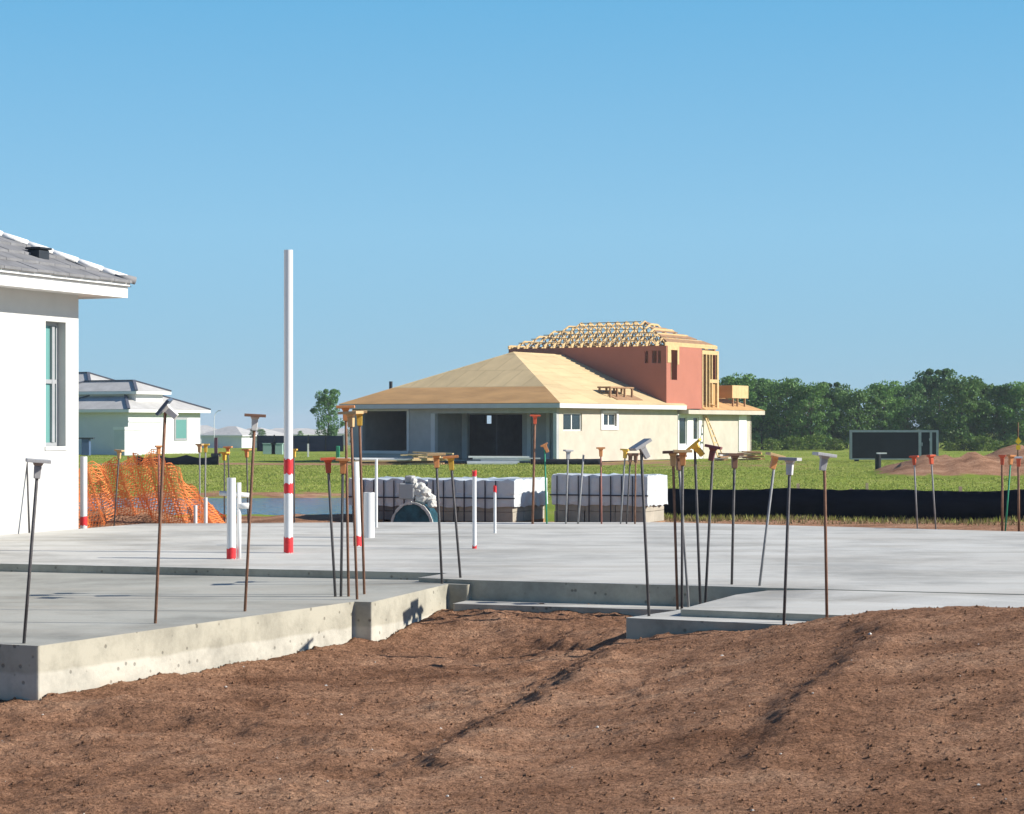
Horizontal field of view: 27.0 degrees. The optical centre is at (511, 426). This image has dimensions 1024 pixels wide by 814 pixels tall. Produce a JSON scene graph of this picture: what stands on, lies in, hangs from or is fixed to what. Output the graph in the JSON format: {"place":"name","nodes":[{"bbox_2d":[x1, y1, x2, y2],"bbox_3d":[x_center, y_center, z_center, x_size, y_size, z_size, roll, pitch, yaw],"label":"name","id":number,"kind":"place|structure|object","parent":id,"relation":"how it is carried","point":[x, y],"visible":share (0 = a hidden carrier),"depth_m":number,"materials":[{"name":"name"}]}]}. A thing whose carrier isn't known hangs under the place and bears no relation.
{"place":"outdoors","nodes":[
{"label":"outdoors","id":0,"kind":"place"},
{"bbox_2d":[79,498,351,514],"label":"pond water","id":1,"kind":"structure","parent":0,"point":[269,506],"depth_m":68.97,"materials":[{"name":"blue liquid"}]},
{"bbox_2d":[0,603,1023,813],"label":"soil ground","id":2,"kind":"structure","parent":0,"point":[853,711],"depth_m":11.34,"materials":[{"name":"brown soil"}]},
{"bbox_2d":[778,457,801,624],"bbox_3d":[1.897,0.863,14.547,0.130,1.311,0.130,0,0,23],"label":"rebar dowel","id":3,"kind":"object","parent":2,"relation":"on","point":[789,461],"visible":0.97,"depth_m":14.54,"materials":[{"name":"metal"}]},
{"bbox_2d":[0,0,1023,428],"label":"sky","id":4,"kind":"structure","parent":0,"point":[829,191],"materials":[{"name":"blue"}]},
{"bbox_2d":[79,428,1023,531],"bbox_3d":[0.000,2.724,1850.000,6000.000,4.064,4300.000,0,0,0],"label":"ground","id":5,"kind":"structure","parent":0,"point":[972,464],"depth_m":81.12,"materials":[{"name":"green plant"}]},
{"bbox_2d":[26,462,29,532],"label":"rebar dowel","id":6,"kind":"object","parent":5,"relation":"on","point":[28,498],"visible":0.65,"depth_m":25.58,"materials":[{"name":"metal"}]},
{"bbox_2d":[0,231,136,534],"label":"white house","id":7,"kind":"structure","parent":5,"relation":"on","point":[44,290],"depth_m":25.93,"materials":[{"name":"paint"}]},
{"bbox_2d":[46,322,57,445],"bbox_3d":[-5.731,-0.525,26.297,0.054,1.529,0.427,0,0,22],"label":"window frame","id":8,"kind":"structure","parent":7,"relation":"in","point":[51,327],"depth_m":26.36,"materials":[{"name":"white metal"}]},
{"bbox_2d":[79,438,94,454],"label":"wheelie bin","id":9,"kind":"object","parent":5,"relation":"on","point":[86,446],"visible":0.95,"depth_m":141.74,"materials":[{"name":"blue plastic"}]},
{"bbox_2d":[113,449,124,525],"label":"rebar dowel","id":10,"kind":"object","parent":5,"relation":"on","point":[119,452],"visible":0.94,"depth_m":28.59,"materials":[{"name":"metal"}]},
{"bbox_2d":[113,427,142,454],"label":"utility cabinet","id":11,"kind":"object","parent":5,"relation":"on","point":[128,440],"visible":1,"depth_m":146.43,"materials":[{"name":"white paint"}]},
{"bbox_2d":[79,372,210,454],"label":"white house","id":12,"kind":"structure","parent":5,"relation":"on","point":[106,405],"depth_m":153.45,"materials":[{"name":"white paint"}]},
{"bbox_2d":[174,418,187,439],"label":"window","id":13,"kind":"structure","parent":12,"relation":"in","point":[180,424],"depth_m":155.64,"materials":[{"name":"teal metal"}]},
{"bbox_2d":[79,449,225,527],"bbox_3d":[-5.201,0.867,29.350,2.613,1.140,1.320,0,0,0],"label":"safety net","id":14,"kind":"object","parent":5,"relation":"on","point":[110,499],"visible":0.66,"depth_m":28.99,"materials":[{"name":"orange plastic"}]},
{"bbox_2d":[155,445,161,521],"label":"rebar dowel","id":15,"kind":"object","parent":5,"relation":"on","point":[158,447],"visible":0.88,"depth_m":28.79,"materials":[{"name":"brown metal"}]},
{"bbox_2d":[136,455,218,464],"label":"silt fence","id":16,"kind":"object","parent":5,"relation":"on","point":[190,460],"visible":0.48,"depth_m":109.92,"materials":[{"name":"black fabric"}]},
{"bbox_2d":[200,426,256,447],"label":"distant house","id":17,"kind":"structure","parent":5,"relation":"on","point":[236,437],"depth_m":450.76,"materials":[{"name":"white paint"}]},
{"bbox_2d":[241,449,251,522],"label":"rebar dowel","id":18,"kind":"object","parent":5,"relation":"on","point":[246,451],"visible":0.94,"depth_m":29.99,"materials":[{"name":"metal"}]},
{"bbox_2d":[247,427,283,436],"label":"distant house","id":19,"kind":"structure","parent":5,"relation":"on","point":[268,432],"depth_m":457.30,"materials":[{"name":"white paint"}]},
{"bbox_2d":[293,449,297,522],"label":"rebar dowel","id":20,"kind":"object","parent":5,"relation":"on","point":[294,453],"visible":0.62,"depth_m":29.99,"materials":[{"name":"metal"}]},
{"bbox_2d":[257,435,343,450],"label":"screen fence","id":21,"kind":"object","parent":5,"relation":"on","point":[322,443],"visible":0.56,"depth_m":169.47,"materials":[{"name":"fabric"}]},
{"bbox_2d":[283,428,324,435],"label":"distant house","id":22,"kind":"structure","parent":5,"relation":"on","point":[308,431],"depth_m":522.07,"materials":[{"name":"white paint"}]},
{"bbox_2d":[310,389,344,435],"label":"broadleaf tree","id":23,"kind":"object","parent":5,"relation":"on","point":[326,401],"visible":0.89,"depth_m":175.61,"materials":[{"name":"green plant"}]},
{"bbox_2d":[375,459,377,526],"bbox_3d":[-1.684,0.926,26.483,0.036,1.048,0.036,0,0,0],"label":"plastic pipe","id":24,"kind":"object","parent":5,"relation":"on","point":[376,492],"visible":0.84,"depth_m":26.47,"materials":[{"name":"white plastic"}]},
{"bbox_2d":[348,476,445,521],"bbox_3d":[-1.565,1.095,31.162,1.250,0.710,1.300,0,0,22],"label":"block pallet","id":25,"kind":"object","parent":5,"relation":"on","point":[390,502],"visible":0.34,"depth_m":30.61,"materials":[{"name":"concrete"}]},
{"bbox_2d":[348,458,447,464],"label":"lumber pile","id":26,"kind":"object","parent":5,"relation":"on","point":[388,461],"visible":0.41,"depth_m":109.08,"materials":[{"name":"brown wood"}]},
{"bbox_2d":[391,475,437,521],"bbox_3d":[-1.311,1.070,29.187,0.616,0.800,0.513,0,0,12],"label":"mortar mixer","id":27,"kind":"object","parent":5,"relation":"on","point":[422,507],"visible":0.94,"depth_m":29.01,"materials":[{"name":"teal paint"}]},
{"bbox_2d":[400,452,453,464],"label":"lumber pile","id":28,"kind":"object","parent":5,"relation":"on","point":[429,460],"visible":0.81,"depth_m":108.77,"materials":[{"name":"brown wood"}]},
{"bbox_2d":[428,477,547,521],"bbox_3d":[-0.342,1.091,30.706,1.360,0.718,1.350,0,0,22],"label":"block pallet","id":29,"kind":"object","parent":5,"relation":"on","point":[513,499],"visible":0.78,"depth_m":30.16,"materials":[{"name":"concrete"}]},
{"bbox_2d":[467,456,539,464],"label":"board stack","id":30,"kind":"object","parent":5,"relation":"on","point":[507,460],"visible":0.87,"depth_m":109.07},
{"bbox_2d":[0,522,1023,700],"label":"concrete foundation","id":31,"kind":"object","parent":5,"relation":"on","point":[90,620],"visible":0.51,"depth_m":17.44,"materials":[{"name":"grey concrete"}]},
{"bbox_2d":[22,458,50,643],"bbox_3d":[-2.945,0.852,13.184,0.180,1.314,0.145,0,0,-18],"label":"rebar dowel","id":32,"kind":"object","parent":31,"relation":"on","point":[38,463],"visible":1,"depth_m":13.18,"materials":[{"name":"metal"}]},
{"bbox_2d":[80,456,86,528],"bbox_3d":[-5.422,0.914,27.000,0.095,1.072,0.095,0,0,0],"label":"plastic pipe","id":33,"kind":"object","parent":31,"relation":"on","point":[83,492],"visible":0.89,"depth_m":26.96,"materials":[{"name":"white plastic"}]},
{"bbox_2d":[154,398,178,623],"bbox_3d":[-2.369,0.679,14.448,0.149,1.755,0.144,3,0,0],"label":"rebar dowel","id":34,"kind":"object","parent":31,"relation":"on","point":[165,408],"visible":0.97,"depth_m":14.44,"materials":[{"name":"metal"}]},
{"bbox_2d":[219,478,248,558],"bbox_3d":[-2.629,0.967,20.180,0.292,0.966,0.126,0,0,0],"label":"plastic pipe","id":35,"kind":"object","parent":31,"relation":"on","point":[231,493],"visible":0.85,"depth_m":20.14,"materials":[{"name":"white plastic"}]},
{"bbox_2d":[244,413,265,610],"bbox_3d":[-1.854,0.723,15.321,0.168,1.636,0.150,0,0,-9],"label":"rebar dowel","id":36,"kind":"object","parent":31,"relation":"on","point":[254,422],"visible":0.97,"depth_m":15.31,"materials":[{"name":"metal"}]},
{"bbox_2d":[284,250,292,552],"bbox_3d":[-2.213,-0.149,21.115,0.094,3.198,0.094,0,0,0],"label":"plastic pipe","id":37,"kind":"object","parent":31,"relation":"on","point":[288,401],"visible":0.92,"depth_m":21.08,"materials":[{"name":"white plastic"}]},
{"bbox_2d":[320,457,336,596],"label":"rebar dowel","id":38,"kind":"object","parent":31,"relation":"on","point":[327,460],"visible":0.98,"depth_m":16.49,"materials":[{"name":"metal"}]},
{"bbox_2d":[336,458,349,596],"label":"rebar dowel","id":39,"kind":"object","parent":31,"relation":"on","point":[342,461],"visible":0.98,"depth_m":16.49,"materials":[{"name":"metal"}]},
{"bbox_2d":[336,405,354,596],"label":"rebar dowel","id":40,"kind":"object","parent":31,"relation":"on","point":[344,408],"visible":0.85,"depth_m":16.49,"materials":[{"name":"metal"}]},
{"bbox_2d":[338,411,363,599],"bbox_3d":[-1.229,0.707,16.256,0.150,1.652,0.150,0,0,19],"label":"rebar dowel","id":41,"kind":"object","parent":31,"relation":"on","point":[350,415],"visible":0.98,"depth_m":16.25,"materials":[{"name":"metal"}]},
{"bbox_2d":[353,462,361,545],"bbox_3d":[-1.626,0.908,22.321,0.085,1.084,0.085,-2,0,0],"label":"plastic pipe","id":42,"kind":"object","parent":31,"relation":"on","point":[357,502],"visible":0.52,"depth_m":22.29,"materials":[{"name":"white plastic"}]},
{"bbox_2d":[356,410,366,593],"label":"rebar dowel","id":43,"kind":"object","parent":31,"relation":"on","point":[359,420],"visible":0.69,"depth_m":16.66,"materials":[{"name":"metal"}]},
{"bbox_2d":[364,492,374,537],"bbox_3d":[-1.611,1.095,24.038,0.124,0.710,0.124,0,0,0],"label":"plastic pipe","id":44,"kind":"object","parent":31,"relation":"on","point":[369,514],"visible":0.69,"depth_m":23.98,"materials":[{"name":"white plastic"}]},
{"bbox_2d":[427,453,445,583],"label":"rebar dowel","id":45,"kind":"object","parent":31,"relation":"on","point":[436,456],"visible":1,"depth_m":17.45,"materials":[{"name":"metal"}]},
{"bbox_2d":[443,455,461,577],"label":"rebar dowel","id":46,"kind":"object","parent":31,"relation":"on","point":[450,459],"visible":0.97,"depth_m":17.64,"materials":[{"name":"metal"}]},
{"bbox_2d":[472,470,476,548],"bbox_3d":[-0.385,0.945,21.853,0.047,1.011,0.047,0,0,0],"label":"plastic pipe","id":47,"kind":"object","parent":31,"relation":"on","point":[474,509],"visible":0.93,"depth_m":21.84,"materials":[{"name":"white plastic"}]},
{"bbox_2d":[493,485,496,532],"bbox_3d":[-0.200,1.067,25.000,0.039,0.767,0.039,0,0,0],"label":"plastic pipe","id":48,"kind":"object","parent":31,"relation":"on","point":[494,506],"visible":0.78,"depth_m":24.98,"materials":[{"name":"white plastic"}]},
{"bbox_2d":[577,455,583,523],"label":"rebar dowel","id":49,"kind":"object","parent":31,"relation":"on","point":[580,489],"visible":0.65,"depth_m":27.39,"materials":[{"name":"grey metal"}]},
{"bbox_2d":[628,438,651,615],"bbox_3d":[0.920,0.808,15.203,0.143,1.449,0.140,0,0,-18],"label":"rebar dowel","id":50,"kind":"object","parent":31,"relation":"on","point":[640,446],"visible":0.98,"depth_m":15.19,"materials":[{"name":"metal"}]},
{"bbox_2d":[676,454,689,606],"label":"rebar dowel","id":51,"kind":"object","parent":31,"relation":"on","point":[678,466],"visible":0.66,"depth_m":16.59,"materials":[{"name":"brown metal"}]},
{"bbox_2d":[726,453,743,584],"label":"rebar dowel","id":52,"kind":"object","parent":31,"relation":"on","point":[734,459],"visible":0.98,"depth_m":16.88,"materials":[{"name":"metal"}]},
{"bbox_2d":[758,452,785,585],"bbox_3d":[1.998,0.822,16.754,0.152,1.239,0.151,7,0,0],"label":"rebar dowel","id":53,"kind":"object","parent":31,"relation":"on","point":[774,460],"visible":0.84,"depth_m":16.75,"materials":[{"name":"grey metal"}]},
{"bbox_2d":[812,452,836,617],"bbox_3d":[2.145,0.819,14.640,0.136,1.292,0.135,0,0,-10],"label":"rebar dowel","id":54,"kind":"object","parent":31,"relation":"on","point":[824,457],"visible":0.99,"depth_m":14.63,"materials":[{"name":"metal"}]},
{"bbox_2d":[530,415,539,523],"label":"rebar dowel","id":55,"kind":"object","parent":5,"relation":"on","point":[534,448],"visible":0.98,"depth_m":27.39,"materials":[{"name":"metal"}]},
{"bbox_2d":[541,443,548,523],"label":"rebar dowel","id":56,"kind":"object","parent":5,"relation":"on","point":[544,446],"visible":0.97,"depth_m":27.39,"materials":[{"name":"green metal"}]},
{"bbox_2d":[339,320,764,462],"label":"unfinished house","id":57,"kind":"structure","parent":5,"relation":"on","point":[672,380],"depth_m":120.67,"materials":[{"name":"concrete"}]},
{"bbox_2d":[563,413,580,430],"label":"window","id":58,"kind":"structure","parent":57,"relation":"in","point":[571,421],"depth_m":114.30,"materials":[{"name":"glass"}]},
{"bbox_2d":[604,413,614,425],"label":"window","id":59,"kind":"structure","parent":57,"relation":"in","point":[609,418],"depth_m":117.97,"materials":[{"name":"glass"}]},
{"bbox_2d":[597,386,642,400],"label":"roof platform","id":60,"kind":"structure","parent":57,"relation":"on","point":[624,396],"depth_m":119.77,"materials":[{"name":"brown wood"}]},
{"bbox_2d":[679,417,685,444],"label":"window","id":61,"kind":"structure","parent":57,"relation":"in","point":[682,420],"depth_m":125.64,"materials":[{"name":"glass"}]},
{"bbox_2d":[719,385,747,410],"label":"plywood box","id":62,"kind":"object","parent":57,"relation":"on","point":[733,392],"visible":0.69,"depth_m":131.54,"materials":[{"name":"brown wood"}]},
{"bbox_2d":[738,415,746,450],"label":"door","id":63,"kind":"structure","parent":57,"relation":"in","point":[742,419],"depth_m":132.51,"materials":[{"name":"white paint"}]},
{"bbox_2d":[530,457,599,464],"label":"silt fence","id":64,"kind":"object","parent":5,"relation":"on","point":[554,461],"visible":0.62,"depth_m":108.00,"materials":[{"name":"black fabric"}]},
{"bbox_2d":[563,450,573,523],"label":"rebar dowel","id":65,"kind":"object","parent":5,"relation":"on","point":[568,452],"visible":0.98,"depth_m":27.39,"materials":[{"name":"grey metal"}]},
{"bbox_2d":[596,447,604,523],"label":"rebar dowel","id":66,"kind":"object","parent":5,"relation":"on","point":[600,449],"visible":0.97,"depth_m":27.39,"materials":[{"name":"brown metal"}]},
{"bbox_2d":[550,473,667,521],"bbox_3d":[1.384,1.056,30.239,1.460,0.789,0.949,0,0,22],"label":"block pallet","id":67,"kind":"object","parent":5,"relation":"on","point":[656,492],"visible":0.81,"depth_m":29.87,"materials":[{"name":"concrete"}]},
{"bbox_2d":[620,449,628,523],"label":"rebar dowel","id":68,"kind":"object","parent":5,"relation":"on","point":[625,451],"visible":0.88,"depth_m":27.39,"materials":[{"name":"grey metal"}]},
{"bbox_2d":[626,453,632,523],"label":"rebar dowel","id":69,"kind":"object","parent":5,"relation":"on","point":[630,455],"visible":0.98,"depth_m":27.39,"materials":[{"name":"metal"}]},
{"bbox_2d":[632,453,639,523],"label":"rebar dowel","id":70,"kind":"object","parent":5,"relation":"on","point":[635,455],"visible":0.91,"depth_m":27.39,"materials":[{"name":"metal"}]},
{"bbox_2d":[719,372,767,442],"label":"broadleaf tree","id":71,"kind":"object","parent":5,"relation":"on","point":[732,380],"visible":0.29,"depth_m":185.38,"materials":[{"name":"green plant"}]},
{"bbox_2d":[738,451,764,459],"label":"lumber pile","id":72,"kind":"object","parent":5,"relation":"on","point":[748,455],"visible":0.81,"depth_m":120.99,"materials":[{"name":"brown wood"}]},
{"bbox_2d":[742,379,788,448],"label":"broadleaf tree","id":73,"kind":"object","parent":5,"relation":"on","point":[756,387],"visible":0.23,"depth_m":189.26,"materials":[{"name":"green plant"}]},
{"bbox_2d":[757,438,785,450],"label":"shrub","id":74,"kind":"object","parent":5,"relation":"on","point":[771,443],"visible":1,"depth_m":177.84,"materials":[{"name":"green plant"}]},
{"bbox_2d":[756,376,817,447],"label":"broadleaf tree","id":75,"kind":"object","parent":5,"relation":"on","point":[787,386],"visible":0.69,"depth_m":186.28,"materials":[{"name":"green plant"}]},
{"bbox_2d":[776,435,810,450],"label":"shrub","id":76,"kind":"object","parent":5,"relation":"on","point":[789,445],"visible":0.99,"depth_m":178.77,"materials":[{"name":"green plant"}]},
{"bbox_2d":[783,381,839,445],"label":"broadleaf tree","id":77,"kind":"object","parent":5,"relation":"on","point":[809,392],"visible":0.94,"depth_m":184.45,"materials":[{"name":"green plant"}]},
{"bbox_2d":[797,433,829,449],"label":"shrub","id":78,"kind":"object","parent":5,"relation":"on","point":[814,443],"visible":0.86,"depth_m":179.65,"materials":[{"name":"green plant"}]},
{"bbox_2d":[820,437,847,449],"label":"shrub","id":79,"kind":"object","parent":5,"relation":"on","point":[832,445],"visible":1,"depth_m":176.70,"materials":[{"name":"green plant"}]},
{"bbox_2d":[814,381,856,442],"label":"broadleaf tree","id":80,"kind":"object","parent":5,"relation":"on","point":[835,389],"visible":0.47,"depth_m":188.47,"materials":[{"name":"green plant"}]},
{"bbox_2d":[664,484,1023,521],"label":"silt fence","id":81,"kind":"object","parent":5,"relation":"on","point":[950,505],"visible":0.51,"depth_m":32.67,"materials":[{"name":"black fabric"}]},
{"bbox_2d":[831,388,887,444],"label":"broadleaf tree","id":82,"kind":"object","parent":5,"relation":"on","point":[861,397],"visible":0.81,"depth_m":185.41,"materials":[{"name":"green plant"}]},
{"bbox_2d":[855,380,912,429],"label":"broadleaf tree","id":83,"kind":"object","parent":5,"relation":"on","point":[884,391],"visible":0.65,"depth_m":187.35,"materials":[{"name":"green plant"}]},
{"bbox_2d":[849,430,938,460],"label":"black container","id":84,"kind":"object","parent":5,"relation":"on","point":[892,444],"visible":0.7,"depth_m":123.70,"materials":[{"name":"metal"}]},
{"bbox_2d":[889,381,933,429],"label":"broadleaf tree","id":85,"kind":"object","parent":5,"relation":"on","point":[915,388],"visible":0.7,"depth_m":189.25,"materials":[{"name":"green plant"}]},
{"bbox_2d":[909,455,918,528],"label":"rebar dowel","id":86,"kind":"object","parent":5,"relation":"on","point":[914,460],"visible":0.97,"depth_m":27.59,"materials":[{"name":"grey metal"}]},
{"bbox_2d":[903,378,947,429],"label":"broadleaf tree","id":87,"kind":"object","parent":5,"relation":"on","point":[913,419],"visible":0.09,"depth_m":199.61,"materials":[{"name":"green plant"}]},
{"bbox_2d":[926,455,936,528],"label":"rebar dowel","id":88,"kind":"object","parent":5,"relation":"on","point":[931,459],"visible":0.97,"depth_m":27.59,"materials":[{"name":"grey metal"}]},
{"bbox_2d":[912,368,956,441],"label":"broadleaf tree","id":89,"kind":"object","parent":5,"relation":"on","point":[935,381],"visible":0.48,"depth_m":191.34,"materials":[{"name":"green plant"}]},
{"bbox_2d":[926,374,996,446],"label":"broadleaf tree","id":90,"kind":"object","parent":5,"relation":"on","point":[966,393],"visible":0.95,"depth_m":185.26,"materials":[{"name":"green plant"}]},
{"bbox_2d":[955,437,975,450],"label":"shrub","id":91,"kind":"object","parent":5,"relation":"on","point":[961,445],"visible":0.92,"depth_m":172.70,"materials":[{"name":"green plant"}]},
{"bbox_2d":[950,380,1001,443],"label":"broadleaf tree","id":92,"kind":"object","parent":5,"relation":"on","point":[986,388],"visible":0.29,"depth_m":188.33,"materials":[{"name":"green plant"}]},
{"bbox_2d":[963,434,998,450],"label":"shrub","id":93,"kind":"object","parent":5,"relation":"on","point":[979,445],"visible":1,"depth_m":171.72,"materials":[{"name":"green plant"}]},
{"bbox_2d":[980,383,1023,445],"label":"broadleaf tree","id":94,"kind":"object","parent":5,"relation":"on","point":[999,390],"visible":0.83,"depth_m":186.21,"materials":[{"name":"green plant"}]},
{"bbox_2d":[998,455,1005,530],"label":"rebar dowel","id":95,"kind":"object","parent":5,"relation":"on","point":[1002,457],"visible":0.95,"depth_m":25.98,"materials":[{"name":"metal"}]},
{"bbox_2d":[994,381,1023,445],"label":"broadleaf tree","id":96,"kind":"object","parent":5,"relation":"on","point":[1005,409],"visible":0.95,"depth_m":185.39,"materials":[{"name":"green plant"}]},
{"bbox_2d":[1004,455,1015,530],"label":"rebar dowel","id":97,"kind":"object","parent":5,"relation":"on","point":[1010,459],"visible":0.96,"depth_m":26.39,"materials":[{"name":"brown metal"}]},
{"bbox_2d":[1014,457,1022,530],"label":"rebar dowel","id":98,"kind":"object","parent":5,"relation":"on","point":[1018,460],"visible":0.98,"depth_m":25.79,"materials":[{"name":"metal"}]},
{"bbox_2d":[662,451,678,609],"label":"rebar dowel","id":99,"kind":"object","parent":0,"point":[672,454],"visible":0.91,"depth_m":16.49,"materials":[{"name":"metal"}]},
{"bbox_2d":[673,450,691,609],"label":"rebar dowel","id":100,"kind":"object","parent":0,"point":[682,453],"visible":0.97,"depth_m":16.34,"materials":[{"name":"metal"}]},
{"bbox_2d":[686,438,704,603],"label":"rebar dowel","id":101,"kind":"object","parent":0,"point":[696,448],"visible":0.97,"depth_m":16.45,"materials":[{"name":"metal"}]},
{"bbox_2d":[704,444,722,602],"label":"rebar dowel","id":102,"kind":"object","parent":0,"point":[712,451],"visible":0.97,"depth_m":16.45,"materials":[{"name":"metal"}]},
{"bbox_2d":[664,512,1023,525],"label":"dry grass","id":103,"kind":"structure","parent":0,"point":[848,521],"depth_m":31.82,"materials":[{"name":"plant"}]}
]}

